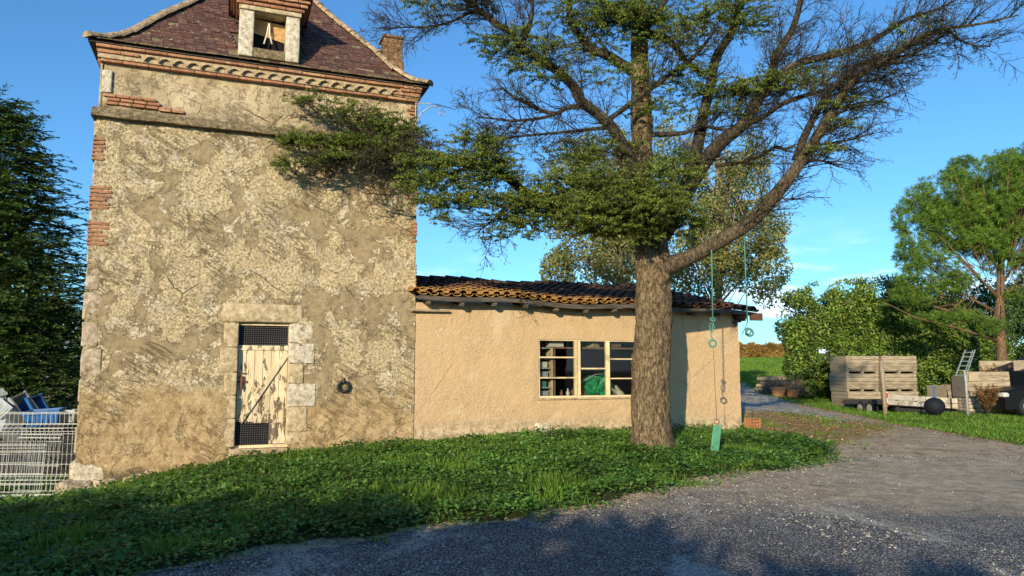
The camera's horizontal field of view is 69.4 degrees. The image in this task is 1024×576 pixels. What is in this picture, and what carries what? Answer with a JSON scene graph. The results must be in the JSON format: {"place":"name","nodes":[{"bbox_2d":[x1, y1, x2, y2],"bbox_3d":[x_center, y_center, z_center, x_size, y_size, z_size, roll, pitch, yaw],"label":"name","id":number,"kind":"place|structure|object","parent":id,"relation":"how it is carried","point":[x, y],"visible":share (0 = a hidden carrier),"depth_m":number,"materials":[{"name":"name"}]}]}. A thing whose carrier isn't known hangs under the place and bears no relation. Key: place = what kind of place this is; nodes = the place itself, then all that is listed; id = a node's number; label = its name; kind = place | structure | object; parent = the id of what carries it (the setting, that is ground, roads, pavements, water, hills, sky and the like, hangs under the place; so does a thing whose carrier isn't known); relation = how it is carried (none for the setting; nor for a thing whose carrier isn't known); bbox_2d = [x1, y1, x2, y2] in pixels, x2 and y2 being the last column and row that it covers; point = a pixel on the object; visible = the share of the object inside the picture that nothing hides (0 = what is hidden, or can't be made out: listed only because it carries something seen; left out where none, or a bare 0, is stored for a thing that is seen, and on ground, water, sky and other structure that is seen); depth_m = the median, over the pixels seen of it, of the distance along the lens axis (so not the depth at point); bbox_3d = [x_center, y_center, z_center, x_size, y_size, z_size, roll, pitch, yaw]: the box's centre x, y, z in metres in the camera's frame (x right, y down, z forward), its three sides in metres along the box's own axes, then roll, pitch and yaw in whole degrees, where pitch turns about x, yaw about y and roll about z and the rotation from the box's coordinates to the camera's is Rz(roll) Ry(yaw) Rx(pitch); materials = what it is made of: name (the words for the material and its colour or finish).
{"place":"outdoors","nodes":[
{"label":"outdoors","id":0,"kind":"place"},
{"bbox_2d":[0,353,1023,575],"bbox_3d":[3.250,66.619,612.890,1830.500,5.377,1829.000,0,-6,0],"label":"ground","id":1,"kind":"structure","parent":0,"point":[931,444],"depth_m":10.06,"materials":[{"name":"green plant"}]},
{"bbox_2d":[0,441,46,497],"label":"fence","id":2,"kind":"object","parent":1,"relation":"on","point":[13,448],"visible":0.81,"depth_m":10.48,"materials":[{"name":"white metal"}]},
{"bbox_2d":[11,428,63,497],"bbox_3d":[-6.832,2.550,10.633,0.644,1.055,0.059,0,-11,4],"label":"fence","id":3,"kind":"object","parent":1,"relation":"on","point":[39,465],"visible":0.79,"depth_m":10.67,"materials":[{"name":"white metal"}]},
{"bbox_2d":[0,424,75,481],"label":"rubbish heap","id":4,"kind":"object","parent":1,"relation":"on","point":[66,449],"visible":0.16,"depth_m":12.27,"materials":[{"name":"metal"}]},
{"bbox_2d":[0,388,7,401],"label":"plastic crate","id":5,"kind":"object","parent":4,"relation":"on","point":[3,393],"visible":0.77,"depth_m":12.71,"materials":[{"name":"white plastic"}]},
{"bbox_2d":[0,398,25,425],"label":"plastic crate","id":6,"kind":"object","parent":4,"relation":"on","point":[5,406],"visible":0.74,"depth_m":12.08,"materials":[{"name":"white plastic"}]},
{"bbox_2d":[7,390,38,413],"bbox_3d":[-8.270,2.030,12.422,0.280,0.450,0.370,-32,6,10],"label":"plastic crate","id":7,"kind":"object","parent":6,"relation":"on","point":[14,402],"visible":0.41,"depth_m":12.50,"materials":[{"name":"grey plastic"}]},
{"bbox_2d":[0,419,28,440],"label":"plastic crate","id":8,"kind":"object","parent":4,"relation":"on","point":[7,437],"visible":0.67,"depth_m":11.80,"materials":[{"name":"white plastic"}]},
{"bbox_2d":[18,393,48,411],"bbox_3d":[-8.176,2.049,12.627,0.260,0.370,0.330,-30,0,8],"label":"plastic crate","id":9,"kind":"object","parent":4,"relation":"on","point":[25,405],"visible":0.54,"depth_m":12.61,"materials":[{"name":"blue plastic"}]},
{"bbox_2d":[21,407,66,426],"bbox_3d":[-7.602,2.101,12.033,0.530,0.240,0.410,-2,-1,-16],"label":"plastic crate","id":10,"kind":"object","parent":4,"relation":"on","point":[36,418],"visible":0.73,"depth_m":11.88,"materials":[{"name":"blue plastic"}]},
{"bbox_2d":[60,409,76,421],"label":"plastic crate","id":11,"kind":"object","parent":4,"relation":"on","point":[68,418],"visible":0.47,"depth_m":12.12,"materials":[{"name":"white plastic"}]},
{"bbox_2d":[0,412,77,492],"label":"fence","id":12,"kind":"object","parent":1,"relation":"on","point":[25,454],"visible":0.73,"depth_m":11.13,"materials":[{"name":"white metal"}]},
{"bbox_2d":[1,303,81,422],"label":"evergreen bush","id":13,"kind":"object","parent":1,"relation":"on","point":[71,346],"visible":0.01,"depth_m":21.19,"materials":[{"name":"green plant"}]},
{"bbox_2d":[0,82,89,432],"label":"cypress tree","id":14,"kind":"object","parent":1,"relation":"on","point":[21,310],"visible":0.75,"depth_m":15.48,"materials":[{"name":"green plant"}]},
{"bbox_2d":[0,459,301,527],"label":"leafy weed","id":15,"kind":"object","parent":1,"relation":"on","point":[88,493],"visible":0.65,"depth_m":9.03,"materials":[{"name":"green plant"}]},
{"bbox_2d":[55,0,432,494],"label":"dovecote tower","id":16,"kind":"structure","parent":1,"relation":"on","point":[239,294],"depth_m":12.03,"materials":[{"name":"white stone"}]},
{"bbox_2d":[235,325,287,444],"bbox_3d":[-4.048,1.560,11.966,0.808,1.906,0.101,2,-7,-21],"label":"door","id":17,"kind":"structure","parent":16,"relation":"in","point":[273,368],"depth_m":11.98,"materials":[{"name":"beige paint"}]},
{"bbox_2d":[337,378,349,392],"bbox_3d":[-2.804,1.619,12.288,0.218,0.249,0.120,2,-1,-21],"label":"iron ring","id":18,"kind":"object","parent":16,"relation":"hanging from","point":[347,384],"visible":1,"depth_m":12.27,"materials":[{"name":"black metal"}]},
{"bbox_2d":[415,102,455,142],"bbox_3d":[-1.385,-2.928,13.374,0.772,0.843,0.029,2,-7,-21],"label":"sign bracket","id":19,"kind":"object","parent":16,"relation":"attached to","point":[428,108],"visible":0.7,"depth_m":13.34,"materials":[{"name":"metal"}]},
{"bbox_2d":[173,445,529,486],"bbox_3d":[-2.097,2.582,10.799,4.724,0.384,2.276,0,-6,0],"label":"leafy weed","id":20,"kind":"object","parent":1,"relation":"on","point":[382,457],"visible":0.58,"depth_m":10.64,"materials":[{"name":"green plant"}]},
{"bbox_2d":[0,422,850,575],"bbox_3d":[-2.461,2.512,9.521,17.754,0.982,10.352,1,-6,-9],"label":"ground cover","id":21,"kind":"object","parent":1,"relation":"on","point":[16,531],"visible":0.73,"depth_m":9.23,"materials":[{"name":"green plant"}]},
{"bbox_2d":[50,449,1012,574],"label":"dry debris","id":22,"kind":"object","parent":1,"relation":"on","point":[467,526],"visible":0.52,"depth_m":7.84,"materials":[{"name":"brown plant"}]},
{"bbox_2d":[407,275,762,441],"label":"shed","id":23,"kind":"structure","parent":1,"relation":"on","point":[478,353],"depth_m":13.80,"materials":[{"name":"beige paint"}]},
{"bbox_2d":[540,347,552,395],"bbox_3d":[0.536,1.839,13.970,0.345,1.420,0.400,2,-7,-21],"label":"shelf unit","id":24,"kind":"object","parent":23,"relation":"in","point":[547,351],"visible":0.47,"depth_m":13.91,"materials":[{"name":"beige wood"}]},
{"bbox_2d":[540,362,546,367],"bbox_3d":[0.557,1.448,13.950,0.160,0.110,0.200,2,-7,-21],"label":"storage tin","id":25,"kind":"object","parent":24,"relation":"on","point":[543,364],"visible":0.62,"depth_m":13.86,"materials":[{"name":"white metal"}]},
{"bbox_2d":[540,381,546,386],"bbox_3d":[0.557,1.806,13.911,0.120,0.110,0.200,2,-7,-21],"label":"storage tin","id":26,"kind":"object","parent":24,"relation":"on","point":[543,383],"visible":0.68,"depth_m":13.82,"materials":[{"name":"teal metal"}]},
{"bbox_2d":[540,371,547,376],"bbox_3d":[0.557,1.627,13.931,0.180,0.110,0.200,2,-7,-21],"label":"storage tin","id":27,"kind":"object","parent":24,"relation":"on","point":[543,373],"visible":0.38,"depth_m":13.84,"materials":[{"name":"white metal"}]},
{"bbox_2d":[540,391,548,395],"bbox_3d":[0.557,1.985,13.892,0.200,0.110,0.200,2,-7,-21],"label":"storage tin","id":28,"kind":"object","parent":24,"relation":"on","point":[544,393],"visible":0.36,"depth_m":13.80,"materials":[{"name":"grey metal"}]},
{"bbox_2d":[537,339,633,399],"bbox_3d":[1.525,1.550,14.056,2.312,1.116,0.107,2,-7,-21],"label":"window","id":29,"kind":"structure","parent":23,"relation":"in","point":[577,368],"depth_m":13.96,"materials":[{"name":"beige paint"}]},
{"bbox_2d":[553,347,632,395],"bbox_3d":[1.617,1.962,14.315,1.900,1.610,0.300,2,-7,-21],"label":"storage shelf","id":30,"kind":"object","parent":23,"relation":"in","point":[554,348],"visible":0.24,"depth_m":14.13,"materials":[{"name":"wood"}]},
{"bbox_2d":[545,341,563,346],"bbox_3d":[0.807,1.070,14.077,0.300,0.110,0.200,2,-7,-21],"label":"box","id":31,"kind":"object","parent":30,"relation":"on","point":[554,343],"visible":0.88,"depth_m":13.99,"materials":[{"name":"white cardboard"}]},
{"bbox_2d":[586,343,598,346],"bbox_3d":[1.563,1.111,14.365,0.180,0.090,0.200,5,-8,-38],"label":"box","id":32,"kind":"object","parent":30,"relation":"on","point":[592,344],"visible":0.81,"depth_m":14.29,"materials":[{"name":"cardboard"}]},
{"bbox_2d":[603,342,620,347],"bbox_3d":[1.969,1.123,14.520,0.320,0.100,0.200,2,-7,-21],"label":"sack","id":33,"kind":"object","parent":30,"relation":"on","point":[615,345],"visible":0.63,"depth_m":14.44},
{"bbox_2d":[538,122,695,289],"bbox_3d":[3.247,-0.723,22.724,4.897,8.929,3.835,0,-6,0],"label":"poplar tree","id":34,"kind":"object","parent":1,"relation":"on","point":[602,264],"visible":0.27,"depth_m":22.39,"materials":[{"name":"green plant"}]},
{"bbox_2d":[267,0,1023,450],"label":"cedar tree","id":35,"kind":"object","parent":1,"relation":"on","point":[641,206],"visible":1,"depth_m":11.93,"materials":[{"name":"green plant"}]},
{"bbox_2d":[708,250,721,454],"bbox_3d":[3.179,0.955,11.682,0.194,3.354,0.084,3,-7,-24],"label":"rope swing","id":36,"kind":"object","parent":35,"relation":"hanging from","point":[716,435],"visible":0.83,"depth_m":11.57,"materials":[{"name":"green plastic"}]},
{"bbox_2d":[742,235,753,336],"bbox_3d":[3.681,-0.074,11.619,0.194,1.681,0.085,0,-6,0],"label":"hanging rope","id":37,"kind":"object","parent":35,"relation":"hanging from","point":[746,333],"visible":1,"depth_m":11.58,"materials":[{"name":"teal fabric"}]},
{"bbox_2d":[653,111,793,309],"bbox_3d":[6.817,-1.028,23.744,4.526,9.704,2.851,0,-6,0],"label":"poplar tree","id":38,"kind":"object","parent":1,"relation":"on","point":[723,263],"visible":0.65,"depth_m":23.48,"materials":[{"name":"green plant"}]},
{"bbox_2d":[744,417,760,431],"bbox_3d":[4.881,2.775,15.023,0.222,0.270,0.240,2,-6,-14],"label":"hollow brick","id":39,"kind":"object","parent":1,"relation":"on","point":[754,422],"visible":0.68,"depth_m":14.96,"materials":[{"name":"brick"}]},
{"bbox_2d":[739,341,787,357],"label":"vine row","id":40,"kind":"object","parent":1,"relation":"on","point":[767,350],"visible":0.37,"depth_m":75.34,"materials":[{"name":"brown plant"}]},
{"bbox_2d":[769,387,786,396],"bbox_3d":[10.451,4.087,29.028,0.640,0.400,0.640,0,-6,0],"label":"terracotta pot","id":41,"kind":"object","parent":1,"relation":"on","point":[778,391],"visible":0.89,"depth_m":28.81,"materials":[{"name":"orange ceramic"}]},
{"bbox_2d":[689,427,869,450],"bbox_3d":[4.819,2.736,13.457,3.221,0.445,1.353,0,-6,0],"label":"leafy weed","id":42,"kind":"object","parent":1,"relation":"on","point":[772,435],"visible":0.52,"depth_m":13.30,"materials":[{"name":"green plant"}]},
{"bbox_2d":[740,357,828,399],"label":"meadow grass","id":43,"kind":"structure","parent":1,"relation":"on","point":[751,368],"depth_m":51.24,"materials":[{"name":"green plant"}]},
{"bbox_2d":[755,372,813,396],"bbox_3d":[11.058,3.905,29.970,2.253,0.997,2.122,0,-6,0],"label":"brush pile","id":44,"kind":"object","parent":1,"relation":"on","point":[788,385],"visible":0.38,"depth_m":29.74,"materials":[{"name":"brown plant"}]},
{"bbox_2d":[759,377,788,379],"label":"timber beam","id":45,"kind":"structure","parent":44,"relation":"on","point":[771,378],"depth_m":30.75,"materials":[{"name":"grey wood"}]},
{"bbox_2d":[786,389,799,397],"bbox_3d":[11.071,4.163,29.171,0.576,0.320,0.576,0,-6,0],"label":"terracotta pot","id":46,"kind":"object","parent":1,"relation":"on","point":[793,393],"visible":0.93,"depth_m":28.99,"materials":[{"name":"orange ceramic"}]},
{"bbox_2d":[783,436,837,455],"bbox_3d":[5.098,2.704,12.649,0.926,0.353,0.670,-3,-7,24],"label":"leafy weed","id":47,"kind":"object","parent":1,"relation":"on","point":[814,444],"visible":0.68,"depth_m":12.54,"materials":[{"name":"green plant"}]},
{"bbox_2d":[741,409,903,447],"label":"sparse grass","id":48,"kind":"structure","parent":1,"relation":"on","point":[813,417],"depth_m":17.81,"materials":[{"name":"green plant"}]},
{"bbox_2d":[831,391,880,407],"bbox_3d":[12.999,4.223,27.971,1.248,0.655,1.257,0,-6,-4],"label":"pallet crate","id":49,"kind":"object","parent":1,"relation":"on","point":[837,397],"visible":0.46,"depth_m":27.42,"materials":[{"name":"brown wood"}]},
{"bbox_2d":[829,373,878,390],"bbox_3d":[12.964,3.573,28.074,1.248,0.655,1.257,1,-6,-5],"label":"pallet crate","id":50,"kind":"object","parent":49,"relation":"on","point":[853,382],"visible":1,"depth_m":27.50,"materials":[{"name":"brown wood"}]},
{"bbox_2d":[830,356,878,373],"bbox_3d":[12.999,2.917,28.120,1.248,0.655,1.257,0,-6,-3],"label":"pallet crate","id":51,"kind":"object","parent":50,"relation":"on","point":[856,364],"visible":1,"depth_m":27.53,"materials":[{"name":"brown wood"}]},
{"bbox_2d":[740,379,1023,443],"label":"lawn grass","id":52,"kind":"structure","parent":1,"relation":"on","point":[951,423],"depth_m":20.68,"materials":[{"name":"green plant"}]},
{"bbox_2d":[741,396,1023,456],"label":"fallen leaves","id":53,"kind":"object","parent":1,"relation":"on","point":[814,432],"visible":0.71,"depth_m":17.31,"materials":[{"name":"plant"}]},
{"bbox_2d":[879,361,887,415],"bbox_3d":[11.357,3.155,22.609,0.166,1.863,0.131,0,-6,0],"label":"wooden post","id":54,"kind":"object","parent":1,"relation":"on","point":[884,395],"visible":0.79,"depth_m":22.58,"materials":[{"name":"brown wood"}]},
{"bbox_2d":[773,276,1016,398],"bbox_3d":[15.906,2.282,30.905,10.006,5.637,2.715,0,-6,0],"label":"laurel bush","id":55,"kind":"object","parent":1,"relation":"on","point":[860,321],"visible":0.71,"depth_m":30.33,"materials":[{"name":"green plant"}]},
{"bbox_2d":[880,391,918,401],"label":"pallet crate","id":56,"kind":"object","parent":1,"relation":"on","point":[912,393],"visible":0.12,"depth_m":27.51,"materials":[{"name":"brown wood"}]},
{"bbox_2d":[864,373,916,390],"bbox_3d":[14.383,3.582,28.157,1.348,0.655,1.257,1,-6,-5],"label":"pallet crate","id":57,"kind":"object","parent":56,"relation":"on","point":[899,382],"visible":0.65,"depth_m":27.56,"materials":[{"name":"brown wood"}]},
{"bbox_2d":[878,356,916,372],"bbox_3d":[14.408,2.925,28.197,1.348,0.655,1.257,0,-6,-3],"label":"pallet crate","id":58,"kind":"object","parent":57,"relation":"on","point":[899,364],"visible":0.53,"depth_m":27.59,"materials":[{"name":"brown wood"}]},
{"bbox_2d":[842,392,958,413],"bbox_3d":[13.219,4.136,25.733,2.660,0.840,4.069,4,-9,-2],"label":"flatbed trailer","id":59,"kind":"object","parent":1,"relation":"on","point":[895,403],"visible":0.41,"depth_m":23.81,"materials":[{"name":"wood"}]},
{"bbox_2d":[863,273,958,365],"bbox_3d":[19.907,2.162,35.964,5.751,5.897,3.522,0,-6,0],"label":"evergreen bush","id":60,"kind":"object","parent":1,"relation":"on","point":[883,282],"visible":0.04,"depth_m":35.91,"materials":[{"name":"green plant"}]},
{"bbox_2d":[924,386,945,415],"bbox_3d":[12.539,3.387,21.963,0.564,0.921,0.570,0,-6,0],"label":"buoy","id":61,"kind":"object","parent":1,"relation":"on","point":[933,405],"visible":0.97,"depth_m":21.77,"materials":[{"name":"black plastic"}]},
{"bbox_2d":[927,384,954,410],"bbox_3d":[14.475,3.680,24.625,0.798,0.953,0.807,2,-6,-14],"label":"wooden box","id":62,"kind":"object","parent":1,"relation":"on","point":[943,391],"visible":0.22,"depth_m":24.40,"materials":[{"name":"brown wood"}]},
{"bbox_2d":[881,142,1023,360],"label":"pine tree","id":63,"kind":"object","parent":1,"relation":"on","point":[981,217],"visible":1,"depth_m":26.94,"materials":[{"name":"green plant"}]},
{"bbox_2d":[964,370,968,415],"bbox_3d":[13.543,3.185,22.035,0.071,1.451,0.065,3,-7,-22],"label":"fence post","id":64,"kind":"object","parent":1,"relation":"on","point":[966,395],"visible":0.79,"depth_m":22.02,"materials":[{"name":"paint"}]},
{"bbox_2d":[932,271,1023,360],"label":"evergreen bush","id":65,"kind":"object","parent":1,"relation":"on","point":[1016,311],"visible":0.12,"depth_m":33.20,"materials":[{"name":"green plant"}]},
{"bbox_2d":[954,397,1014,414],"bbox_3d":[14.998,3.748,23.534,1.350,0.512,0.902,0,-6,4],"label":"pallet of bricks","id":66,"kind":"object","parent":1,"relation":"on","point":[974,406],"visible":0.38,"depth_m":23.13,"materials":[{"name":"brick"}]},
{"bbox_2d":[951,372,1009,396],"bbox_3d":[14.952,3.069,23.585,1.310,0.804,0.950,0,-6,4],"label":"wooden box","id":67,"kind":"object","parent":66,"relation":"on","point":[984,379],"visible":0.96,"depth_m":23.18,"materials":[{"name":"brown wood"}]},
{"bbox_2d":[955,350,975,375],"bbox_3d":[14.996,2.580,24.515,1.560,1.090,0.282,6,-8,-42],"label":"ladder","id":68,"kind":"object","parent":67,"relation":"on","point":[970,356],"visible":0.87,"depth_m":24.63,"materials":[{"name":"metal"}]},
{"bbox_2d":[980,363,1011,371],"bbox_3d":[16.615,3.430,25.365,1.378,1.753,1.111,0,-6,0],"label":"rusty shrub","id":69,"kind":"object","parent":67,"relation":"in","point":[988,370],"visible":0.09,"depth_m":25.31,"materials":[{"name":"brown plant"}]},
{"bbox_2d":[973,383,1002,414],"bbox_3d":[14.378,3.365,22.338,0.746,1.007,0.912,-2,-7,18],"label":"rusty shrub","id":70,"kind":"object","parent":1,"relation":"on","point":[987,400],"visible":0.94,"depth_m":22.28,"materials":[{"name":"brown plant"}]},
{"bbox_2d":[964,370,1023,415],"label":"parked car","id":71,"kind":"object","parent":1,"relation":"on","point":[1011,396],"visible":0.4,"depth_m":22.32,"materials":[{"name":"black paint"}]},
{"bbox_2d":[979,356,1023,413],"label":"crate","id":72,"kind":"object","parent":1,"relation":"on","point":[1017,364],"visible":0.22,"depth_m":26.08,"materials":[{"name":"brown wood"}]},
{"bbox_2d":[0,0,1023,360],"label":"sky","id":73,"kind":"structure","parent":0,"point":[45,56],"materials":[{"name":"blue"}]},
{"bbox_2d":[135,454,1023,575],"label":"road","id":74,"kind":"structure","parent":0,"point":[952,520],"depth_m":7.26,"materials":[{"name":"grey gravel"}]},
{"bbox_2d":[740,387,863,422],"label":"gravel track","id":75,"kind":"structure","parent":0,"point":[748,397],"depth_m":22.72,"materials":[{"name":"grey gravel"}]},
{"bbox_3d":[1.539,2.507,14.462,1.900,0.760,0.720,2,-7,-21],"label":"workbench","id":76,"kind":"object","parent":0,"visible":0},
{"bbox_2d":[570,389,585,395],"bbox_3d":[1.280,1.999,14.208,0.338,0.194,0.324,2,-7,-21],"label":"sack","id":77,"kind":"object","parent":76,"relation":"on","point":[583,392],"visible":0.25,"depth_m":14.15,"materials":[{"name":"beige fabric"}]},
{"bbox_2d":[573,374,615,394],"bbox_3d":[1.575,1.891,14.478,0.905,0.466,0.583,6,-8,-42],"label":"plastic sheet","id":78,"kind":"object","parent":76,"relation":"on","point":[594,385],"visible":0.56,"depth_m":14.30,"materials":[{"name":"green plastic"}]},
{"bbox_2d":[604,388,616,394],"bbox_3d":[1.934,2.029,14.443,0.200,0.171,0.283,-5,-8,40],"label":"paper bundle","id":79,"kind":"object","parent":76,"relation":"on","point":[613,391],"visible":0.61,"depth_m":14.38,"materials":[{"name":"white paper"}]},
{"bbox_2d":[614,384,624,394],"bbox_3d":[2.136,2.049,14.603,0.324,0.295,0.180,4,-7,-32],"label":"paper bundle","id":80,"kind":"object","parent":76,"relation":"on","point":[618,389],"visible":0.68,"depth_m":14.53,"materials":[{"name":"white paper"}]},
{"bbox_3d":[11.351,4.197,30.792,2.222,0.125,0.127,0,-6,-3],"label":"timber beam","id":81,"kind":"object","parent":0,"visible":0},
{"bbox_3d":[11.332,4.019,30.975,2.240,0.125,0.126,-3,-6,-2],"label":"timber beam","id":82,"kind":"object","parent":81,"relation":"on","visible":0},
{"bbox_2d":[760,380,785,382],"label":"timber beam","id":83,"kind":"structure","parent":82,"relation":"on","point":[769,381],"depth_m":30.96,"materials":[{"name":"brown wood"}]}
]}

